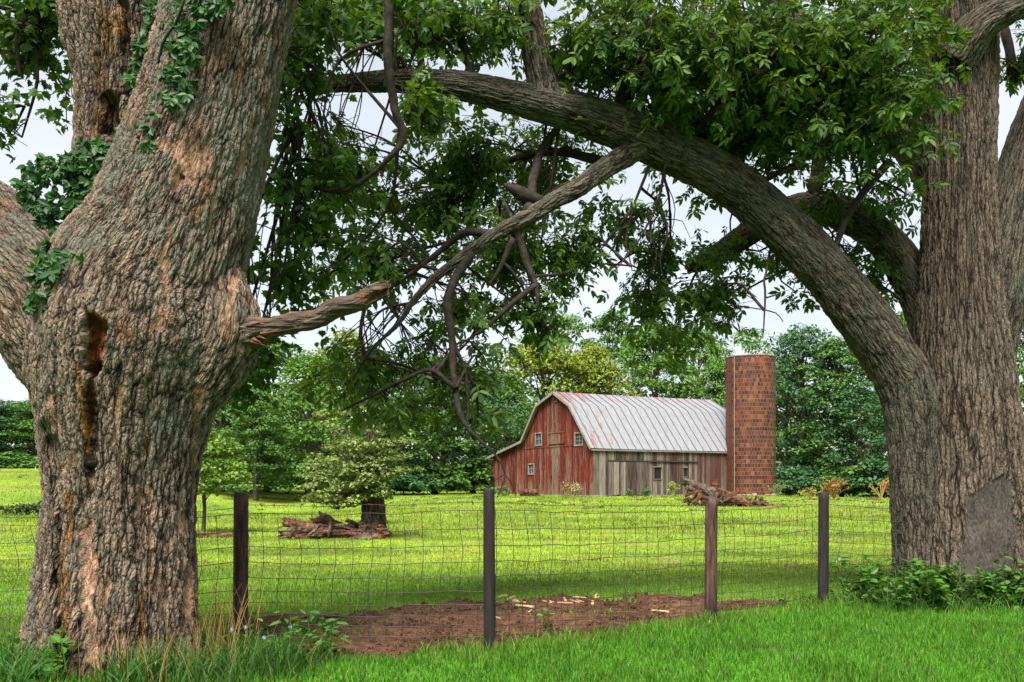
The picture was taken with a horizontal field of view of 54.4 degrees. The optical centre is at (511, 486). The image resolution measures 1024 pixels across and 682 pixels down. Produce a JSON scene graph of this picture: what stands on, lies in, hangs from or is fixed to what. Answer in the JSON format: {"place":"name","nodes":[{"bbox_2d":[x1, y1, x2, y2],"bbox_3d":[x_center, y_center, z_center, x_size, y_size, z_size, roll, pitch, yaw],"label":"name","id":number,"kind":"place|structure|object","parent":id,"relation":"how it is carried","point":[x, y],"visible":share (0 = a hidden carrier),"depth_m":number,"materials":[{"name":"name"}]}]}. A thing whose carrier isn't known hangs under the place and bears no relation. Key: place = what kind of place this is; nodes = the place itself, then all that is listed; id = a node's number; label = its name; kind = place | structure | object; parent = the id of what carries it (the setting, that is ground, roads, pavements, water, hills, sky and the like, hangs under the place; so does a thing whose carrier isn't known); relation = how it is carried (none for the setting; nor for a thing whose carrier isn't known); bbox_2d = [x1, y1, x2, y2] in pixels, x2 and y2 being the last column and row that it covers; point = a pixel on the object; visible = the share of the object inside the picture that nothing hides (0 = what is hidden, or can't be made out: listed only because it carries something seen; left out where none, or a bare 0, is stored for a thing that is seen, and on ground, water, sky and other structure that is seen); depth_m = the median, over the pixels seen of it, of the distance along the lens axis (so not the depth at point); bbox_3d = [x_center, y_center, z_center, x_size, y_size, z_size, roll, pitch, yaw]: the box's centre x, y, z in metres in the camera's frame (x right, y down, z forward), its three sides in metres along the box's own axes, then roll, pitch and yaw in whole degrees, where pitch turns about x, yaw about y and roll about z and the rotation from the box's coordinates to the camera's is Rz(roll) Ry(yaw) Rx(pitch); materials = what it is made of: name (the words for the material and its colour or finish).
{"place":"outdoors","nodes":[
{"label":"outdoors","id":0,"kind":"place"},
{"bbox_2d":[0,592,1023,681],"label":"lawn grass","id":1,"kind":"structure","parent":0,"point":[664,630],"depth_m":8.15,"materials":[{"name":"plant"}]},
{"bbox_2d":[0,468,1023,681],"bbox_3d":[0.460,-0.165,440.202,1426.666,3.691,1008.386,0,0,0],"label":"field","id":2,"kind":"structure","parent":0,"point":[32,474],"depth_m":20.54,"materials":[{"name":"plant"}]},
{"bbox_2d":[0,502,27,514],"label":"dry weed","id":3,"kind":"object","parent":2,"relation":"on","point":[8,509],"visible":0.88,"depth_m":39.89,"materials":[{"name":"plant"}]},
{"bbox_2d":[0,397,33,467],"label":"broadleaf tree","id":4,"kind":"object","parent":2,"relation":"on","point":[3,406],"visible":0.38,"depth_m":127.99,"materials":[{"name":"green plant"}]},
{"bbox_2d":[0,397,37,457],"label":"broadleaf tree","id":5,"kind":"object","parent":2,"relation":"on","point":[27,406],"visible":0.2,"depth_m":124.76,"materials":[{"name":"green plant"}]},
{"bbox_2d":[0,400,37,468],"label":"broadleaf tree","id":6,"kind":"object","parent":2,"relation":"on","point":[28,438],"visible":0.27,"depth_m":130.73,"materials":[{"name":"green plant"}]},
{"bbox_2d":[0,451,38,468],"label":"shrub","id":7,"kind":"object","parent":2,"relation":"on","point":[12,458],"visible":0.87,"depth_m":116.67,"materials":[{"name":"green plant"}]},
{"bbox_2d":[12,500,40,514],"bbox_3d":[-19.386,0.867,40.023,1.224,0.697,0.927,0,0,-15],"label":"dry weed","id":8,"kind":"object","parent":2,"relation":"on","point":[26,512],"visible":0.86,"depth_m":39.87,"materials":[{"name":"plant"}]},
{"bbox_2d":[27,501,40,514],"bbox_3d":[-19.018,0.841,39.957,0.951,0.614,0.751,0,0,0],"label":"dry weed","id":9,"kind":"object","parent":2,"relation":"on","point":[37,507],"visible":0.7,"depth_m":39.85,"materials":[{"name":"plant"}]},
{"bbox_2d":[0,627,77,681],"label":"leafy weed","id":10,"kind":"object","parent":2,"relation":"on","point":[48,669],"visible":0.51,"depth_m":7.13,"materials":[{"name":"green plant"}]},
{"bbox_2d":[0,628,87,681],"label":"grass clump","id":11,"kind":"object","parent":2,"relation":"on","point":[10,671],"visible":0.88,"depth_m":7.06,"materials":[{"name":"plant"}]},
{"bbox_2d":[57,608,205,681],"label":"dry grass clump","id":12,"kind":"object","parent":2,"relation":"on","point":[134,652],"visible":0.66,"depth_m":7.00,"materials":[{"name":"plant"}]},
{"bbox_2d":[120,570,283,680],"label":"dry grass clump","id":13,"kind":"object","parent":2,"relation":"on","point":[218,630],"visible":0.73,"depth_m":7.68,"materials":[{"name":"plant"}]},
{"bbox_2d":[62,616,345,681],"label":"grass clump","id":14,"kind":"object","parent":2,"relation":"on","point":[260,662],"visible":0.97,"depth_m":7.14,"materials":[{"name":"plant"}]},
{"bbox_2d":[196,532,232,537],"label":"log","id":15,"kind":"object","parent":2,"relation":"on","point":[213,535],"visible":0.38,"depth_m":25.11,"materials":[{"name":"brown wood"}]},
{"bbox_2d":[197,428,251,531],"bbox_3d":[-8.342,-0.142,27.583,2.515,3.048,2.450,0,0,0],"label":"sapling","id":16,"kind":"object","parent":2,"relation":"on","point":[217,447],"visible":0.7,"depth_m":27.19,"materials":[{"name":"green plant"}]},
{"bbox_2d":[207,369,288,491],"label":"broadleaf tree","id":17,"kind":"object","parent":2,"relation":"on","point":[218,419],"visible":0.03,"depth_m":77.69,"materials":[{"name":"green plant"}]},
{"bbox_2d":[0,0,506,679],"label":"old maple tree","id":18,"kind":"object","parent":2,"relation":"on","point":[134,354],"visible":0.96,"depth_m":7.54,"materials":[{"name":"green plant"}]},
{"bbox_2d":[8,135,111,313],"bbox_3d":[-3.492,-2.002,7.577,0.900,1.486,0.768,0,0,0],"label":"climbing vine","id":19,"kind":"object","parent":18,"relation":"attached to","point":[75,172],"visible":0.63,"depth_m":7.69,"materials":[{"name":"green plant"}]},
{"bbox_2d":[112,0,234,152],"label":"climbing vine","id":20,"kind":"object","parent":18,"relation":"attached to","point":[187,50],"visible":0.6,"depth_m":7.36,"materials":[{"name":"green plant"}]},
{"bbox_2d":[211,387,304,500],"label":"broadleaf tree","id":21,"kind":"object","parent":2,"relation":"on","point":[255,437],"visible":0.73,"depth_m":71.23,"materials":[{"name":"green plant"}]},
{"bbox_2d":[211,339,338,491],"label":"broadleaf tree","id":22,"kind":"object","parent":2,"relation":"on","point":[267,371],"visible":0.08,"depth_m":82.90,"materials":[{"name":"green plant"}]},
{"bbox_2d":[217,606,349,659],"bbox_3d":[-1.835,1.184,8.138,1.074,0.455,0.701,0,0,9],"label":"leafy weed","id":23,"kind":"object","parent":2,"relation":"on","point":[312,619],"visible":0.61,"depth_m":8.00,"materials":[{"name":"green plant"}]},
{"bbox_2d":[258,459,316,493],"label":"shrub","id":24,"kind":"object","parent":2,"relation":"on","point":[295,481],"visible":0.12,"depth_m":83.95,"materials":[{"name":"green plant"}]},
{"bbox_2d":[276,526,309,536],"bbox_3d":[-5.485,1.145,25.165,0.961,0.326,0.246,0,0,-25],"label":"log","id":25,"kind":"object","parent":2,"relation":"on","point":[300,528],"visible":0.56,"depth_m":25.10,"materials":[{"name":"grey wood"}]},
{"bbox_2d":[288,525,298,538],"bbox_3d":[-5.361,1.115,24.311,0.119,0.382,0.509,0,0,-41],"label":"broken branch wood","id":26,"kind":"object","parent":2,"relation":"on","point":[290,534],"visible":0.88,"depth_m":24.25,"materials":[{"name":"wood"}]},
{"bbox_2d":[281,517,328,531],"bbox_3d":[-5.217,1.030,25.360,1.566,0.515,0.333,0,0,18],"label":"log","id":27,"kind":"object","parent":2,"relation":"on","point":[288,522],"visible":0.6,"depth_m":25.31,"materials":[{"name":"brown wood"}]},
{"bbox_2d":[320,524,354,528],"bbox_3d":[-4.431,1.003,25.201,0.965,0.118,0.079,0,0,0],"label":"broken branch wood","id":28,"kind":"object","parent":27,"relation":"on","point":[322,525],"visible":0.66,"depth_m":25.17,"materials":[{"name":"wood"}]},
{"bbox_2d":[249,349,366,497],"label":"broadleaf tree","id":29,"kind":"object","parent":2,"relation":"on","point":[301,363],"visible":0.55,"depth_m":74.55,"materials":[{"name":"green plant"}]},
{"bbox_2d":[293,529,327,538],"bbox_3d":[-4.987,1.217,24.654,0.884,0.334,0.210,0,0,-6],"label":"log","id":30,"kind":"object","parent":2,"relation":"on","point":[304,536],"visible":0.64,"depth_m":24.59,"materials":[{"name":"brown wood"}]},
{"bbox_2d":[308,523,321,535],"bbox_3d":[-4.842,1.051,24.425,0.346,0.328,0.109,0,0,-16],"label":"broken branch wood","id":31,"kind":"object","parent":2,"relation":"on","point":[318,525],"visible":0.93,"depth_m":24.39,"materials":[{"name":"wood"}]},
{"bbox_2d":[316,510,334,519],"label":"log","id":32,"kind":"object","parent":2,"relation":"on","point":[326,516],"visible":0.23,"depth_m":26.04,"materials":[{"name":"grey wood"}]},
{"bbox_2d":[297,462,354,494],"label":"shrub","id":33,"kind":"object","parent":2,"relation":"on","point":[323,475],"visible":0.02,"depth_m":80.97,"materials":[{"name":"green plant"}]},
{"bbox_2d":[327,528,356,537],"bbox_3d":[-4.200,1.191,24.967,0.988,0.302,0.234,0,0,9],"label":"log","id":34,"kind":"object","parent":2,"relation":"on","point":[339,534],"visible":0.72,"depth_m":24.91,"materials":[{"name":"brown wood"}]},
{"bbox_2d":[326,523,346,527],"bbox_3d":[-4.414,0.968,25.008,0.551,0.124,0.110,0,0,8],"label":"broken branch wood","id":35,"kind":"object","parent":34,"relation":"on","point":[337,524],"visible":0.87,"depth_m":24.97,"materials":[{"name":"wood"}]},
{"bbox_2d":[287,327,408,493],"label":"broadleaf tree","id":36,"kind":"object","parent":2,"relation":"on","point":[350,337],"visible":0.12,"depth_m":86.51,"materials":[{"name":"green plant"}]},
{"bbox_2d":[337,522,363,529],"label":"log","id":37,"kind":"object","parent":2,"relation":"on","point":[360,523],"visible":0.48,"depth_m":25.29,"materials":[{"name":"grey wood"}]},
{"bbox_2d":[309,517,338,528],"bbox_3d":[-4.755,0.976,25.719,1.052,0.364,0.340,0,0,16],"label":"log","id":38,"kind":"object","parent":37,"relation":"on","point":[325,521],"visible":0.43,"depth_m":25.70,"materials":[{"name":"brown wood"}]},
{"bbox_2d":[344,518,358,527],"bbox_3d":[-3.981,0.963,25.140,0.120,0.361,0.722,0,0,34],"label":"broken branch wood","id":39,"kind":"object","parent":2,"relation":"on","point":[354,523],"visible":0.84,"depth_m":25.06,"materials":[{"name":"wood"}]},
{"bbox_2d":[296,399,423,536],"bbox_3d":[-3.886,-0.469,25.419,3.293,3.715,2.142,0,0,0],"label":"old stump tree","id":40,"kind":"object","parent":2,"relation":"on","point":[367,483],"visible":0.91,"depth_m":24.99,"materials":[{"name":"green plant"}]},
{"bbox_2d":[346,535,374,539],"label":"log","id":41,"kind":"object","parent":2,"relation":"on","point":[365,537],"visible":0.59,"depth_m":24.24,"materials":[{"name":"wood"}]},
{"bbox_2d":[355,530,391,538],"bbox_3d":[-3.426,1.222,24.619,0.990,0.283,0.287,0,0,-24],"label":"log","id":42,"kind":"object","parent":2,"relation":"on","point":[382,534],"visible":0.56,"depth_m":24.60,"materials":[{"name":"brown wood"}]},
{"bbox_2d":[371,525,387,530],"bbox_3d":[-3.287,1.024,24.706,0.459,0.145,0.088,0,0,-5],"label":"broken branch wood","id":43,"kind":"object","parent":42,"relation":"on","point":[381,529],"visible":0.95,"depth_m":24.68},
{"bbox_2d":[338,362,450,494],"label":"broadleaf tree","id":44,"kind":"object","parent":2,"relation":"on","point":[415,425],"visible":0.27,"depth_m":85.18,"materials":[{"name":"green plant"}]},
{"bbox_2d":[381,465,442,494],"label":"shrub","id":45,"kind":"object","parent":2,"relation":"on","point":[403,483],"visible":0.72,"depth_m":82.89,"materials":[{"name":"green plant"}]},
{"bbox_2d":[399,461,472,494],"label":"shrub","id":46,"kind":"object","parent":2,"relation":"on","point":[452,480],"visible":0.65,"depth_m":86.56,"materials":[{"name":"green plant"}]},
{"bbox_2d":[394,354,493,493],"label":"broadleaf tree","id":47,"kind":"object","parent":2,"relation":"on","point":[457,443],"visible":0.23,"depth_m":90.90,"materials":[{"name":"green plant"}]},
{"bbox_2d":[0,488,906,650],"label":"wire fence","id":48,"kind":"object","parent":2,"relation":"on","point":[240,514],"visible":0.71,"depth_m":9.04,"materials":[{"name":"grey"}]},
{"bbox_2d":[439,457,495,493],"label":"shrub","id":49,"kind":"object","parent":2,"relation":"on","point":[478,471],"visible":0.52,"depth_m":90.76,"materials":[{"name":"green plant"}]},
{"bbox_2d":[427,361,529,493],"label":"broadleaf tree","id":50,"kind":"object","parent":2,"relation":"on","point":[483,450],"visible":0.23,"depth_m":95.02,"materials":[{"name":"green plant"}]},
{"bbox_2d":[462,369,537,464],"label":"broadleaf tree","id":51,"kind":"object","parent":2,"relation":"on","point":[511,396],"visible":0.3,"depth_m":102.84,"materials":[{"name":"green plant"}]},
{"bbox_2d":[495,485,510,494],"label":"shrub","id":52,"kind":"object","parent":2,"relation":"on","point":[506,491],"visible":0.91,"depth_m":77.92,"materials":[{"name":"green plant"}]},
{"bbox_2d":[0,380,1023,494],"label":"wood","id":53,"kind":"object","parent":2,"relation":"on","point":[779,434],"depth_m":136.56,"materials":[{"name":"green plant"}]},
{"bbox_2d":[248,592,787,658],"bbox_3d":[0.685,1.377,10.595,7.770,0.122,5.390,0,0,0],"label":"bare soil","id":54,"kind":"structure","parent":2,"relation":"on","point":[372,646],"depth_m":10.20,"materials":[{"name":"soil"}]},
{"bbox_2d":[232,615,309,623],"bbox_3d":[-2.467,1.388,10.223,0.821,0.139,0.100,0,0,-4],"label":"log","id":55,"kind":"object","parent":54,"relation":"on","point":[302,617],"visible":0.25,"depth_m":10.20,"materials":[{"name":"brown wood"}]},
{"bbox_2d":[248,611,340,619],"bbox_3d":[-2.285,1.367,10.369,1.022,0.126,0.087,0,0,-9],"label":"log","id":56,"kind":"object","parent":54,"relation":"on","point":[336,613],"visible":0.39,"depth_m":10.37,"materials":[{"name":"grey wood"}]},
{"bbox_2d":[537,608,554,629],"bbox_3d":[0.327,1.278,9.642,0.197,0.252,0.444,0,0,-7],"label":"leafy weed","id":57,"kind":"object","parent":54,"relation":"on","point":[540,614],"visible":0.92,"depth_m":9.54,"materials":[{"name":"green plant"}]},
{"bbox_2d":[518,489,539,495],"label":"pile","id":58,"kind":"object","parent":2,"relation":"on","point":[528,492],"visible":0.84,"depth_m":75.96,"materials":[{"name":"brown wood"}]},
{"bbox_2d":[478,329,606,468],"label":"broadleaf tree","id":59,"kind":"object","parent":2,"relation":"on","point":[564,362],"visible":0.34,"depth_m":110.53,"materials":[{"name":"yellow plant"}]},
{"bbox_2d":[532,312,591,400],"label":"broadleaf tree","id":60,"kind":"object","parent":2,"relation":"on","point":[574,320],"visible":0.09,"depth_m":148.78,"materials":[{"name":"green plant"}]},
{"bbox_2d":[562,482,569,495],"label":"dry weed","id":61,"kind":"object","parent":2,"relation":"on","point":[563,488],"visible":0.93,"depth_m":74.15,"materials":[{"name":"plant"}]},
{"bbox_2d":[568,481,581,496],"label":"dry weed","id":62,"kind":"object","parent":2,"relation":"on","point":[576,488],"visible":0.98,"depth_m":74.16,"materials":[{"name":"plant"}]},
{"bbox_2d":[553,342,642,396],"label":"broadleaf tree","id":63,"kind":"object","parent":2,"relation":"on","point":[597,354],"visible":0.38,"depth_m":112.36,"materials":[{"name":"green plant"}]},
{"bbox_2d":[485,382,726,495],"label":"barn","id":64,"kind":"structure","parent":2,"relation":"on","point":[602,445],"depth_m":79.56,"materials":[{"name":"wood"},{"name":"metal"}]},
{"bbox_2d":[528,463,533,474],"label":"window","id":65,"kind":"structure","parent":64,"relation":"in","point":[530,465],"depth_m":83.65,"materials":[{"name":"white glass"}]},
{"bbox_2d":[535,432,541,445],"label":"window","id":66,"kind":"structure","parent":64,"relation":"in","point":[538,436],"depth_m":82.60,"materials":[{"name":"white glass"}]},
{"bbox_2d":[548,431,564,443],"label":"hay door","id":67,"kind":"structure","parent":64,"relation":"in","point":[554,437],"depth_m":79.71,"materials":[{"name":"wood"}]},
{"bbox_2d":[574,432,582,445],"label":"window","id":68,"kind":"structure","parent":64,"relation":"in","point":[578,438],"depth_m":77.12,"materials":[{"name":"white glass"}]},
{"bbox_2d":[607,460,697,495],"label":"sliding door","id":69,"kind":"structure","parent":64,"relation":"in","point":[634,476],"depth_m":76.56,"materials":[{"name":"grey wood"}]},
{"bbox_2d":[577,306,649,395],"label":"broadleaf tree","id":70,"kind":"object","parent":2,"relation":"on","point":[619,324],"visible":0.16,"depth_m":148.61,"materials":[{"name":"green plant"}]},
{"bbox_2d":[609,333,667,397],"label":"broadleaf tree","id":71,"kind":"object","parent":2,"relation":"on","point":[625,344],"visible":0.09,"depth_m":139.86,"materials":[{"name":"green plant"}]},
{"bbox_2d":[262,0,1023,603],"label":"hickory tree","id":72,"kind":"object","parent":2,"relation":"on","point":[776,84],"visible":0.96,"depth_m":11.58,"materials":[{"name":"green plant"}]},
{"bbox_2d":[641,487,651,495],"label":"dry weed","id":73,"kind":"object","parent":2,"relation":"on","point":[646,492],"visible":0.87,"depth_m":76.15,"materials":[{"name":"plant"}]},
{"bbox_2d":[610,319,725,408],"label":"broadleaf tree","id":74,"kind":"object","parent":2,"relation":"on","point":[660,361],"visible":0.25,"depth_m":116.72,"materials":[{"name":"green plant"}]},
{"bbox_2d":[666,481,681,496],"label":"dry weed","id":75,"kind":"object","parent":2,"relation":"on","point":[672,485],"visible":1,"depth_m":74.44,"materials":[{"name":"plant"}]},
{"bbox_2d":[649,327,730,399],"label":"broadleaf tree","id":76,"kind":"object","parent":2,"relation":"on","point":[701,358],"visible":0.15,"depth_m":139.37,"materials":[{"name":"green plant"}]},
{"bbox_2d":[691,493,704,503],"bbox_3d":[9.515,0.605,50.938,0.730,0.639,0.272,0,0,0],"label":"broken branch wood","id":77,"kind":"object","parent":2,"relation":"on","point":[697,498],"visible":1,"depth_m":50.86,"materials":[{"name":"wood"}]},
{"bbox_2d":[689,354,725,407],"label":"broadleaf tree","id":78,"kind":"object","parent":2,"relation":"on","point":[716,368],"visible":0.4,"depth_m":115.26,"materials":[{"name":"green plant"}]},
{"bbox_2d":[712,480,718,487],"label":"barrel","id":79,"kind":"object","parent":2,"relation":"on","point":[715,483],"visible":0.53,"depth_m":79.77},
{"bbox_2d":[713,328,785,409],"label":"broadleaf tree","id":80,"kind":"object","parent":2,"relation":"on","point":[749,343],"visible":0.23,"depth_m":137.03,"materials":[{"name":"green plant"}]},
{"bbox_2d":[725,354,776,495],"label":"silo","id":81,"kind":"object","parent":2,"relation":"on","point":[750,402],"visible":0.91,"depth_m":79.76,"materials":[{"name":"brick"}]},
{"bbox_2d":[768,482,785,495],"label":"dry weed","id":82,"kind":"object","parent":2,"relation":"on","point":[776,487],"visible":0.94,"depth_m":77.94,"materials":[{"name":"plant"}]},
{"bbox_2d":[776,467,820,495],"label":"shrub","id":83,"kind":"object","parent":2,"relation":"on","point":[785,477],"visible":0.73,"depth_m":95.21,"materials":[{"name":"green plant"}]},
{"bbox_2d":[776,355,832,495],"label":"broadleaf tree","id":84,"kind":"object","parent":2,"relation":"on","point":[785,426],"visible":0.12,"depth_m":110.81,"materials":[{"name":"green plant"}]},
{"bbox_2d":[798,485,822,498],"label":"dry weed","id":85,"kind":"object","parent":2,"relation":"on","point":[813,492],"visible":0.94,"depth_m":65.98,"materials":[{"name":"plant"}]},
{"bbox_2d":[777,583,852,607],"bbox_3d":[3.573,1.282,11.527,1.207,0.268,0.499,0,0,-19],"label":"leafy weed","id":86,"kind":"object","parent":2,"relation":"on","point":[806,600],"visible":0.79,"depth_m":11.50,"materials":[{"name":"green plant"}]},
{"bbox_2d":[762,323,871,495],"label":"broadleaf tree","id":87,"kind":"object","parent":2,"relation":"on","point":[795,343],"visible":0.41,"depth_m":102.55,"materials":[{"name":"green plant"}]},
{"bbox_2d":[788,464,849,496],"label":"shrub","id":88,"kind":"object","parent":2,"relation":"on","point":[810,471],"visible":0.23,"depth_m":96.91,"materials":[{"name":"green plant"}]},
{"bbox_2d":[783,334,884,496],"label":"broadleaf tree","id":89,"kind":"object","parent":2,"relation":"on","point":[838,350],"visible":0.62,"depth_m":98.43,"materials":[{"name":"green plant"}]},
{"bbox_2d":[820,477,848,498],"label":"dry weed","id":90,"kind":"object","parent":2,"relation":"on","point":[831,488],"visible":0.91,"depth_m":65.88,"materials":[{"name":"plant"}]},
{"bbox_2d":[811,380,887,496],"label":"broadleaf tree","id":91,"kind":"object","parent":2,"relation":"on","point":[849,402],"visible":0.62,"depth_m":95.24,"materials":[{"name":"green plant"}]},
{"bbox_2d":[811,349,887,472],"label":"broadleaf tree","id":92,"kind":"object","parent":2,"relation":"on","point":[884,448],"visible":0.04,"depth_m":105.82,"materials":[{"name":"green plant"}]},
{"bbox_2d":[811,465,888,497],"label":"shrub","id":93,"kind":"object","parent":2,"relation":"on","point":[849,472],"visible":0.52,"depth_m":91.11,"materials":[{"name":"green plant"}]},
{"bbox_2d":[840,457,888,497],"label":"shrub","id":94,"kind":"object","parent":2,"relation":"on","point":[882,472],"visible":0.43,"depth_m":89.45,"materials":[{"name":"green plant"}]},
{"bbox_2d":[868,477,888,498],"bbox_3d":[23.653,0.076,63.990,1.223,1.487,1.380,0,0,0],"label":"dry weed","id":95,"kind":"object","parent":2,"relation":"on","point":[882,483],"visible":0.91,"depth_m":63.97,"materials":[{"name":"plant"}]},
{"bbox_2d":[865,311,907,454],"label":"broadleaf tree","id":96,"kind":"object","parent":2,"relation":"on","point":[901,317],"visible":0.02,"depth_m":124.38,"materials":[{"name":"green plant"}]},
{"bbox_2d":[817,581,1021,613],"bbox_3d":[4.846,1.262,11.604,2.530,0.323,1.672,0,0,21],"label":"grass clump","id":97,"kind":"object","parent":2,"relation":"on","point":[960,601],"visible":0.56,"depth_m":11.35,"materials":[{"name":"plant"}]},
{"bbox_2d":[829,554,1023,611],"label":"leafy weed","id":98,"kind":"object","parent":2,"relation":"on","point":[939,588],"visible":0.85,"depth_m":11.50,"materials":[{"name":"green plant"}]},
{"bbox_2d":[1016,319,1023,408],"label":"broadleaf tree","id":99,"kind":"object","parent":2,"relation":"on","point":[1021,365],"visible":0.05,"depth_m":102.93,"materials":[{"name":"green plant"}]},
{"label":"broken branch wood","id":100,"kind":"object","parent":2,"relation":"on","visible":0},
{"bbox_2d":[715,487,750,506],"bbox_3d":[11.396,0.569,51.367,2.067,1.131,0.749,0,0,11],"label":"fallen trunk","id":101,"kind":"object","parent":100,"relation":"on","point":[728,493],"visible":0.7,"depth_m":51.20,"materials":[{"name":"brown wood"}]},
{"bbox_2d":[680,477,729,495],"bbox_3d":[10.150,0.180,51.774,2.829,1.422,0.778,0,0,14],"label":"fallen trunk","id":102,"kind":"object","parent":101,"relation":"on","point":[689,484],"visible":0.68,"depth_m":51.67,"materials":[{"name":"grey wood"}]},
{"bbox_2d":[0,0,1023,468],"label":"sky","id":103,"kind":"structure","parent":0,"point":[41,136],"materials":[{"name":"white"}]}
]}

